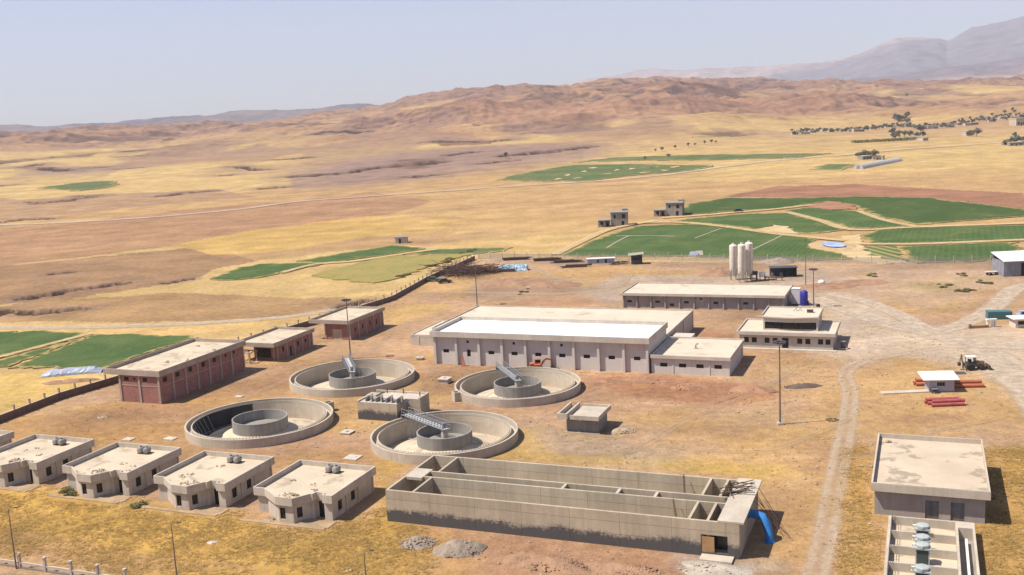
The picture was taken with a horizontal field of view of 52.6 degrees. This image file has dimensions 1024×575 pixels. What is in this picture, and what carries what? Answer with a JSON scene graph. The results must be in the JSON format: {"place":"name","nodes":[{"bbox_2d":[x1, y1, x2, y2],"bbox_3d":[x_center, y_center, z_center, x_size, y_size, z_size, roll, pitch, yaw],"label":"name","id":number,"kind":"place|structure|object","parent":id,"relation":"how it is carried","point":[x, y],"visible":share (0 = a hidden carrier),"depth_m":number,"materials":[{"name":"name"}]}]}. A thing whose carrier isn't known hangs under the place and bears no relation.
{"place":"outdoors","nodes":[
{"label":"outdoors","id":0,"kind":"place"},
{"bbox_2d":[0,430,14,446],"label":"house","id":1,"kind":"structure","parent":0,"point":[6,437],"depth_m":167.21,"materials":[{"name":"beige concrete"}]},
{"bbox_2d":[0,330,85,357],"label":"crop field","id":2,"kind":"structure","parent":0,"point":[12,341],"depth_m":262.17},
{"bbox_2d":[0,332,94,356],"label":"path","id":3,"kind":"structure","parent":0,"point":[46,344],"depth_m":252.91,"materials":[{"name":"soil"}]},
{"bbox_2d":[38,180,118,190],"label":"crop field","id":4,"kind":"structure","parent":0,"point":[80,186],"depth_m":969.26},
{"bbox_2d":[1,308,335,328],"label":"dirt road","id":5,"kind":"structure","parent":0,"point":[139,325],"depth_m":274.82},
{"bbox_2d":[103,338,245,403],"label":"brick building","id":6,"kind":"structure","parent":0,"point":[154,377],"depth_m":202.16,"materials":[{"name":"concrete"}]},
{"bbox_2d":[0,103,378,131],"bbox_3d":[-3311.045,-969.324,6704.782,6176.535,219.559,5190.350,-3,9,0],"label":"hills","id":7,"kind":"structure","parent":0,"point":[249,115],"depth_m":6535.19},
{"bbox_2d":[209,263,321,280],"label":"crop field","id":8,"kind":"structure","parent":0,"point":[261,270],"depth_m":364.62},
{"bbox_2d":[241,327,314,360],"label":"brick building","id":9,"kind":"structure","parent":0,"point":[278,343],"depth_m":229.43,"materials":[{"name":"concrete"}]},
{"bbox_2d":[256,348,270,357],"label":"window","id":10,"kind":"structure","parent":9,"relation":"in","point":[262,352],"depth_m":225.96,"materials":[{"name":"black glass"}]},
{"bbox_2d":[308,306,384,339],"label":"brick building","id":11,"kind":"structure","parent":0,"point":[363,320],"depth_m":246.89,"materials":[{"name":"concrete"}]},
{"bbox_2d":[282,249,436,271],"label":"path","id":12,"kind":"structure","parent":0,"point":[352,260],"depth_m":377.35,"materials":[{"name":"soil"}]},
{"bbox_2d":[296,245,425,262],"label":"crop field","id":13,"kind":"structure","parent":0,"point":[373,252],"depth_m":395.95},
{"bbox_2d":[311,254,469,282],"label":"crop field","id":14,"kind":"structure","parent":0,"point":[382,269],"depth_m":355.19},
{"bbox_2d":[402,247,512,254],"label":"crop field","id":15,"kind":"structure","parent":0,"point":[459,250],"depth_m":389.78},
{"bbox_2d":[0,142,998,224],"bbox_3d":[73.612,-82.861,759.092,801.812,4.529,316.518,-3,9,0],"label":"gravel road","id":16,"kind":"structure","parent":0,"point":[475,188],"depth_m":700.07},
{"bbox_2d":[0,74,1023,574],"bbox_3d":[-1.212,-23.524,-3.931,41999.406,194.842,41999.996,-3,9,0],"label":"ground","id":17,"kind":"structure","parent":0,"point":[116,268],"depth_m":344.48,"materials":[{"name":"soil"}]},
{"bbox_2d":[0,334,93,367],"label":"crop field","id":18,"kind":"structure","parent":17,"relation":"on","point":[12,361],"depth_m":242.55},
{"bbox_2d":[0,434,94,491],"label":"house","id":19,"kind":"structure","parent":17,"relation":"on","point":[48,463],"depth_m":155.74,"materials":[{"name":"beige concrete"}]},
{"bbox_2d":[0,552,126,574],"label":"post fence","id":20,"kind":"object","parent":17,"relation":"on","point":[70,569],"visible":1,"depth_m":120.88,"materials":[{"name":"concrete"}]},
{"bbox_2d":[41,378,99,384],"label":"soil mound","id":21,"kind":"object","parent":17,"relation":"on","point":[68,381],"visible":0.98,"depth_m":214.06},
{"bbox_2d":[40,366,102,377],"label":"plastic tunnel","id":22,"kind":"structure","parent":17,"relation":"on","point":[74,371],"depth_m":221.19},
{"bbox_2d":[8,333,198,368],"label":"crop field","id":23,"kind":"structure","parent":17,"relation":"on","point":[102,350],"depth_m":243.05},
{"bbox_2d":[46,442,181,503],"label":"house","id":24,"kind":"structure","parent":17,"relation":"on","point":[114,478],"depth_m":149.00,"materials":[{"name":"beige concrete"}]},
{"bbox_2d":[139,450,274,516],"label":"house","id":25,"kind":"structure","parent":17,"relation":"on","point":[227,485],"depth_m":142.56,"materials":[{"name":"beige concrete"}]},
{"bbox_2d":[0,254,474,422],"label":"perimeter wall","id":26,"kind":"structure","parent":17,"relation":"on","point":[37,404],"depth_m":207.71,"materials":[{"name":"concrete"}]},
{"bbox_2d":[184,398,333,448],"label":"settling tank","id":27,"kind":"object","parent":17,"relation":"on","point":[259,423],"visible":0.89,"depth_m":178.01,"materials":[{"name":"concrete"}]},
{"bbox_2d":[239,460,375,529],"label":"house","id":28,"kind":"structure","parent":17,"relation":"on","point":[335,496],"depth_m":136.14,"materials":[{"name":"beige concrete"}]},
{"bbox_2d":[289,354,414,397],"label":"settling tank","id":29,"kind":"object","parent":17,"relation":"on","point":[346,377],"visible":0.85,"depth_m":205.79,"materials":[{"name":"concrete"}]},
{"bbox_2d":[357,388,429,420],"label":"distribution chamber","id":30,"kind":"object","parent":17,"relation":"on","point":[388,405],"visible":0.96,"depth_m":176.58,"materials":[{"name":"concrete"}]},
{"bbox_2d":[399,536,436,549],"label":"gravel pile","id":31,"kind":"object","parent":17,"relation":"on","point":[417,542],"visible":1,"depth_m":123.10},
{"bbox_2d":[411,320,445,345],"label":"store","id":32,"kind":"structure","parent":17,"relation":"on","point":[421,337],"depth_m":232.47,"materials":[{"name":"beige paint"}]},
{"bbox_2d":[370,407,517,464],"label":"settling tank","id":33,"kind":"object","parent":17,"relation":"on","point":[414,438],"visible":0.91,"depth_m":165.33,"materials":[{"name":"concrete"}]},
{"bbox_2d":[418,256,500,277],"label":"scrap heap","id":34,"kind":"object","parent":17,"relation":"on","point":[463,269],"visible":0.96,"depth_m":332.69,"materials":[{"name":"metal"}]},
{"bbox_2d":[432,539,487,557],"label":"gravel pile","id":35,"kind":"object","parent":17,"relation":"on","point":[459,548],"visible":1,"depth_m":120.28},
{"bbox_2d":[477,277,548,286],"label":"soil mound","id":36,"kind":"object","parent":17,"relation":"on","point":[513,282],"visible":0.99,"depth_m":308.96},
{"bbox_2d":[497,264,528,271],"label":"tarp pile","id":37,"kind":"object","parent":17,"relation":"on","point":[516,267],"visible":0.95,"depth_m":335.30,"materials":[{"name":"plastic"}]},
{"bbox_2d":[454,361,580,407],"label":"settling tank","id":38,"kind":"object","parent":17,"relation":"on","point":[501,386],"visible":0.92,"depth_m":192.51,"materials":[{"name":"concrete"}]},
{"bbox_2d":[49,266,1021,571],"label":"dry weeds","id":39,"kind":"object","parent":17,"relation":"on","point":[737,404],"visible":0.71,"depth_m":185.84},
{"bbox_2d":[61,314,1023,574],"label":"loose stones","id":40,"kind":"object","parent":17,"relation":"on","point":[737,412],"visible":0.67,"depth_m":164.81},
{"bbox_2d":[502,554,591,574],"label":"soil mound","id":41,"kind":"object","parent":17,"relation":"on","point":[558,564],"visible":1,"depth_m":115.49,"materials":[{"name":"brown soil"}]},
{"bbox_2d":[429,316,667,373],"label":"hall","id":42,"kind":"structure","parent":17,"relation":"on","point":[608,345],"depth_m":207.76,"materials":[{"name":"white paint"}]},
{"bbox_2d":[526,281,582,288],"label":"soil mound","id":43,"kind":"object","parent":17,"relation":"on","point":[550,284],"visible":1,"depth_m":301.18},
{"bbox_2d":[432,305,693,339],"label":"hall","id":44,"kind":"structure","parent":17,"relation":"on","point":[679,321],"depth_m":237.28,"materials":[{"name":"beige paint"}]},
{"bbox_2d":[385,455,761,564],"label":"aeration tank","id":45,"kind":"object","parent":17,"relation":"on","point":[635,509],"visible":1,"depth_m":126.18,"materials":[{"name":"concrete"}]},
{"bbox_2d":[703,534,727,549],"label":"doorway back","id":46,"kind":"structure","parent":45,"relation":"in","point":[720,542],"depth_m":116.80,"materials":[{"name":"black concrete"}]},
{"bbox_2d":[718,479,754,495],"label":"timber stack","id":47,"kind":"object","parent":45,"relation":"on","point":[735,491],"visible":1,"depth_m":123.46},
{"bbox_2d":[748,509,774,543],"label":"pipe bend","id":48,"kind":"object","parent":45,"relation":"attached to","point":[765,522],"visible":0.85,"depth_m":119.26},
{"bbox_2d":[557,402,610,434],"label":"valve house","id":49,"kind":"structure","parent":17,"relation":"on","point":[587,418],"depth_m":163.95,"materials":[{"name":"grey concrete"}]},
{"bbox_2d":[586,257,614,263],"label":"building","id":50,"kind":"structure","parent":17,"relation":"on","point":[599,260],"depth_m":342.67,"materials":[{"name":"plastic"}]},
{"bbox_2d":[582,379,635,384],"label":"soil mound","id":51,"kind":"object","parent":17,"relation":"on","point":[614,381],"visible":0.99,"depth_m":191.68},
{"bbox_2d":[598,208,628,226],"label":"house","id":52,"kind":"structure","parent":17,"relation":"on","point":[619,218],"depth_m":448.20,"materials":[{"name":"grey concrete"}]},
{"bbox_2d":[607,427,636,433],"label":"rubble pile","id":53,"kind":"object","parent":17,"relation":"on","point":[622,430],"visible":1,"depth_m":162.12,"materials":[{"name":"stone"}]},
{"bbox_2d":[582,561,672,574],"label":"soil mound","id":54,"kind":"object","parent":17,"relation":"on","point":[607,568],"visible":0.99,"depth_m":113.10,"materials":[{"name":"brown soil"}]},
{"bbox_2d":[628,252,643,264],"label":"watch hut","id":55,"kind":"object","parent":17,"relation":"on","point":[636,257],"visible":1,"depth_m":336.48,"materials":[{"name":"metal"}]},
{"bbox_2d":[621,378,670,383],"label":"soil mound","id":56,"kind":"object","parent":17,"relation":"on","point":[645,381],"visible":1,"depth_m":190.91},
{"bbox_2d":[654,199,684,216],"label":"house","id":57,"kind":"structure","parent":17,"relation":"on","point":[674,208],"depth_m":479.21,"materials":[{"name":"grey concrete"}]},
{"bbox_2d":[670,384,700,390],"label":"soil mound","id":58,"kind":"object","parent":17,"relation":"on","point":[685,387],"visible":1,"depth_m":185.18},
{"bbox_2d":[650,336,744,376],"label":"annex","id":59,"kind":"object","parent":17,"relation":"on","point":[707,357],"visible":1,"depth_m":196.93,"materials":[{"name":"white paint"}]},
{"bbox_2d":[620,282,792,310],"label":"workshop","id":60,"kind":"structure","parent":17,"relation":"on","point":[726,296],"depth_m":259.71,"materials":[{"name":"grey paint"}]},
{"bbox_2d":[678,560,753,574],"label":"gravel pile","id":61,"kind":"object","parent":17,"relation":"on","point":[694,567],"visible":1,"depth_m":112.06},
{"bbox_2d":[699,553,733,564],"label":"door slab","id":62,"kind":"structure","parent":17,"relation":"on","point":[728,560],"depth_m":114.99,"materials":[{"name":"concrete"}]},
{"bbox_2d":[696,267,737,276],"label":"soil mound","id":63,"kind":"object","parent":17,"relation":"on","point":[719,272],"visible":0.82,"depth_m":306.44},
{"bbox_2d":[729,243,736,279],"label":"silo","id":64,"kind":"object","parent":17,"relation":"on","point":[733,257],"visible":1,"depth_m":296.05,"materials":[{"name":"beige paint"}]},
{"bbox_2d":[478,252,991,264],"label":"wire fence","id":65,"kind":"object","parent":17,"relation":"on","point":[841,262],"visible":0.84,"depth_m":321.24,"materials":[{"name":"metal"}]},
{"bbox_2d":[738,243,745,282],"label":"silo","id":66,"kind":"object","parent":17,"relation":"on","point":[741,259],"visible":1,"depth_m":290.84,"materials":[{"name":"beige paint"}]},
{"bbox_2d":[745,241,752,281],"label":"silo","id":67,"kind":"object","parent":17,"relation":"on","point":[749,258],"visible":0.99,"depth_m":292.35,"materials":[{"name":"beige paint"}]},
{"bbox_2d":[729,385,778,394],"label":"soil mound","id":68,"kind":"object","parent":17,"relation":"on","point":[753,389],"visible":1,"depth_m":180.49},
{"bbox_2d":[758,257,795,264],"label":"soil mound","id":69,"kind":"object","parent":17,"relation":"on","point":[778,261],"visible":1,"depth_m":322.70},
{"bbox_2d":[755,225,798,234],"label":"bare patch","id":70,"kind":"object","parent":17,"relation":"on","point":[779,229],"visible":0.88,"depth_m":402.65,"materials":[{"name":"soil"}]},
{"bbox_2d":[772,340,786,424],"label":"lamp mast","id":71,"kind":"object","parent":17,"relation":"on","point":[779,343],"visible":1,"depth_m":161.25,"materials":[{"name":"metal"}]},
{"bbox_2d":[768,265,797,276],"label":"open shed","id":72,"kind":"structure","parent":17,"relation":"on","point":[787,270],"depth_m":299.99,"materials":[{"name":"metal"}]},
{"bbox_2d":[736,306,840,351],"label":"office","id":73,"kind":"structure","parent":17,"relation":"on","point":[801,329],"depth_m":213.06,"materials":[{"name":"beige paint"}]},
{"bbox_2d":[791,287,800,304],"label":"box tank","id":74,"kind":"object","parent":17,"relation":"on","point":[795,295],"visible":1,"depth_m":256.13,"materials":[{"name":"white paint"}]},
{"bbox_2d":[784,383,822,388],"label":"trench spoil","id":75,"kind":"object","parent":17,"relation":"on","point":[803,385],"visible":1,"depth_m":182.44,"materials":[{"name":"soil"}]},
{"bbox_2d":[795,283,855,289],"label":"soil mound","id":76,"kind":"object","parent":17,"relation":"on","point":[825,286],"visible":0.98,"depth_m":276.64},
{"bbox_2d":[804,201,857,209],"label":"bare patch","id":77,"kind":"object","parent":17,"relation":"on","point":[829,205],"visible":0.89,"depth_m":480.85,"materials":[{"name":"soil"}]},
{"bbox_2d":[808,241,856,252],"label":"pond bank","id":78,"kind":"structure","parent":17,"relation":"on","point":[819,245],"depth_m":348.45,"materials":[{"name":"soil"}]},
{"bbox_2d":[829,279,888,285],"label":"soil mound","id":79,"kind":"object","parent":17,"relation":"on","point":[863,282],"visible":0.98,"depth_m":280.32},
{"bbox_2d":[838,234,907,264],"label":"bare patch","id":80,"kind":"object","parent":17,"relation":"on","point":[861,253],"visible":0.84,"depth_m":332.44,"materials":[{"name":"soil"}]},
{"bbox_2d":[853,157,902,168],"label":"greenhouse","id":81,"kind":"object","parent":17,"relation":"on","point":[875,163],"visible":1,"depth_m":722.76,"materials":[{"name":"plastic"}]},
{"bbox_2d":[850,137,915,142],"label":"orchard","id":82,"kind":"object","parent":17,"relation":"on","point":[881,140],"visible":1,"depth_m":1013.18,"materials":[{"name":"green plant"}]},
{"bbox_2d":[863,246,908,260],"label":"crop field","id":83,"kind":"structure","parent":17,"relation":"on","point":[890,252],"depth_m":333.83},
{"bbox_2d":[879,389,930,394],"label":"concrete strip","id":84,"kind":"object","parent":17,"relation":"on","point":[905,391],"visible":1,"depth_m":176.06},
{"bbox_2d":[884,510,979,574],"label":"filter basin","id":85,"kind":"object","parent":17,"relation":"on","point":[953,544],"visible":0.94,"depth_m":113.62,"materials":[{"name":"concrete"}]},
{"bbox_2d":[911,563,930,574],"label":"drive unit","id":86,"kind":"object","parent":85,"relation":"on","point":[922,569],"visible":1,"depth_m":105.63,"materials":[{"name":"grey metal"}]},
{"bbox_2d":[912,541,930,564],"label":"drive unit","id":87,"kind":"object","parent":85,"relation":"on","point":[922,549],"visible":0.93,"depth_m":110.12,"materials":[{"name":"green paint"}]},
{"bbox_2d":[913,522,929,533],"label":"drive unit","id":88,"kind":"object","parent":85,"relation":"on","point":[922,527],"visible":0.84,"depth_m":115.87,"materials":[{"name":"grey metal"}]},
{"bbox_2d":[912,533,930,543],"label":"drive unit","id":89,"kind":"object","parent":85,"relation":"on","point":[922,537],"visible":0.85,"depth_m":112.97,"materials":[{"name":"grey metal"}]},
{"bbox_2d":[917,371,959,392],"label":"site cabin","id":90,"kind":"object","parent":17,"relation":"on","point":[942,381],"visible":1,"depth_m":175.34,"materials":[{"name":"metal"}]},
{"bbox_2d":[957,354,993,370],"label":"backhoe loader","id":91,"kind":"object","parent":17,"relation":"on","point":[969,365],"visible":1,"depth_m":187.86,"materials":[{"name":"metal"}]},
{"bbox_2d":[985,310,1011,318],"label":"container","id":92,"kind":"object","parent":17,"relation":"on","point":[1000,314],"visible":0.77,"depth_m":228.43,"materials":[{"name":"metal"}]},
{"bbox_2d":[991,250,1023,276],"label":"metal shed","id":93,"kind":"structure","parent":17,"relation":"on","point":[1007,263],"depth_m":280.71,"materials":[{"name":"white metal"}]},
{"bbox_2d":[1006,315,1023,327],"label":"guard hut","id":94,"kind":"object","parent":17,"relation":"on","point":[1016,321],"visible":1,"depth_m":219.59,"materials":[{"name":"white paint"}]},
{"bbox_2d":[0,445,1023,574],"bbox_3d":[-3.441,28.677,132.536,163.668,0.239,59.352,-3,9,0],"label":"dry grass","id":95,"kind":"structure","parent":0,"point":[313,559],"depth_m":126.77,"materials":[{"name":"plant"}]},
{"bbox_2d":[0,0,1023,125],"label":"sky","id":96,"kind":"structure","parent":0,"point":[63,62],"materials":[{"name":"blue"}]},
{"bbox_2d":[552,220,657,253],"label":"path","id":97,"kind":"structure","parent":0,"point":[572,245],"depth_m":408.21,"materials":[{"name":"soil"}]},
{"bbox_2d":[497,163,713,181],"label":"crop field","id":98,"kind":"structure","parent":0,"point":[552,174],"depth_m":788.23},
{"bbox_2d":[578,153,830,162],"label":"crop field","id":99,"kind":"structure","parent":0,"point":[717,157],"depth_m":891.88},
{"bbox_2d":[560,224,851,260],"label":"crop field","id":100,"kind":"structure","parent":0,"point":[675,240],"depth_m":376.21,"materials":[{"name":"plant"}]},
{"bbox_2d":[645,221,844,240],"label":"path","id":101,"kind":"structure","parent":0,"point":[755,230],"depth_m":404.95,"materials":[{"name":"soil"}]},
{"bbox_2d":[674,213,846,233],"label":"crop field","id":102,"kind":"structure","parent":0,"point":[798,224],"depth_m":435.23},
{"bbox_2d":[552,16,1023,85],"bbox_3d":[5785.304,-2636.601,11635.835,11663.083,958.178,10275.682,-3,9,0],"label":"mountains","id":103,"kind":"structure","parent":0,"point":[998,41],"depth_m":10776.33,"materials":[{"name":"stone"}]},
{"bbox_2d":[809,164,854,170],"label":"crop field","id":104,"kind":"structure","parent":0,"point":[839,167],"depth_m":728.98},
{"bbox_2d":[783,207,906,228],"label":"crop field","id":105,"kind":"structure","parent":0,"point":[854,219],"depth_m":431.79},
{"bbox_2d":[683,196,1023,224],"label":"crop field","id":106,"kind":"structure","parent":0,"point":[921,210],"depth_m":471.22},
{"bbox_2d":[803,346,945,574],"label":"dirt road","id":107,"kind":"structure","parent":0,"point":[828,555],"depth_m":138.95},
{"bbox_2d":[826,292,932,330],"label":"dirt road","id":108,"kind":"structure","parent":0,"point":[916,323],"depth_m":242.75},
{"bbox_2d":[857,211,918,226],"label":"path","id":109,"kind":"structure","parent":0,"point":[873,216],"depth_m":419.40,"materials":[{"name":"soil"}]},
{"bbox_2d":[785,211,1023,229],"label":"path","id":110,"kind":"structure","parent":0,"point":[831,224],"depth_m":393.05,"materials":[{"name":"soil"}]},
{"bbox_2d":[808,297,1023,409],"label":"dirt road","id":111,"kind":"structure","parent":0,"point":[872,317],"depth_m":227.09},
{"bbox_2d":[871,433,990,523],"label":"control building","id":112,"kind":"structure","parent":0,"point":[932,477],"depth_m":126.61,"materials":[{"name":"grey paint"}]},
{"bbox_2d":[849,55,1023,81],"bbox_3d":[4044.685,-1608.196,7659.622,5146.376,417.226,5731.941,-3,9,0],"label":"hills","id":113,"kind":"structure","parent":0,"point":[1010,68],"depth_m":7029.31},
{"bbox_2d":[859,239,1023,244],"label":"path","id":114,"kind":"structure","parent":0,"point":[947,242],"depth_m":346.46,"materials":[{"name":"soil"}]},
{"bbox_2d":[860,225,1023,244],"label":"crop field","id":115,"kind":"structure","parent":0,"point":[941,234],"depth_m":368.06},
{"bbox_2d":[896,242,1023,263],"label":"crop field","id":116,"kind":"structure","parent":0,"point":[979,252],"depth_m":326.32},
{"bbox_2d":[900,284,1023,336],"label":"dirt road","id":117,"kind":"structure","parent":0,"point":[1008,296],"depth_m":233.22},
{"bbox_2d":[947,338,1023,348],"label":"dirt road","id":118,"kind":"structure","parent":0,"point":[987,343],"depth_m":207.49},
{"bbox_2d":[949,352,1023,396],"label":"dirt road","id":119,"kind":"structure","parent":0,"point":[1005,374],"depth_m":185.94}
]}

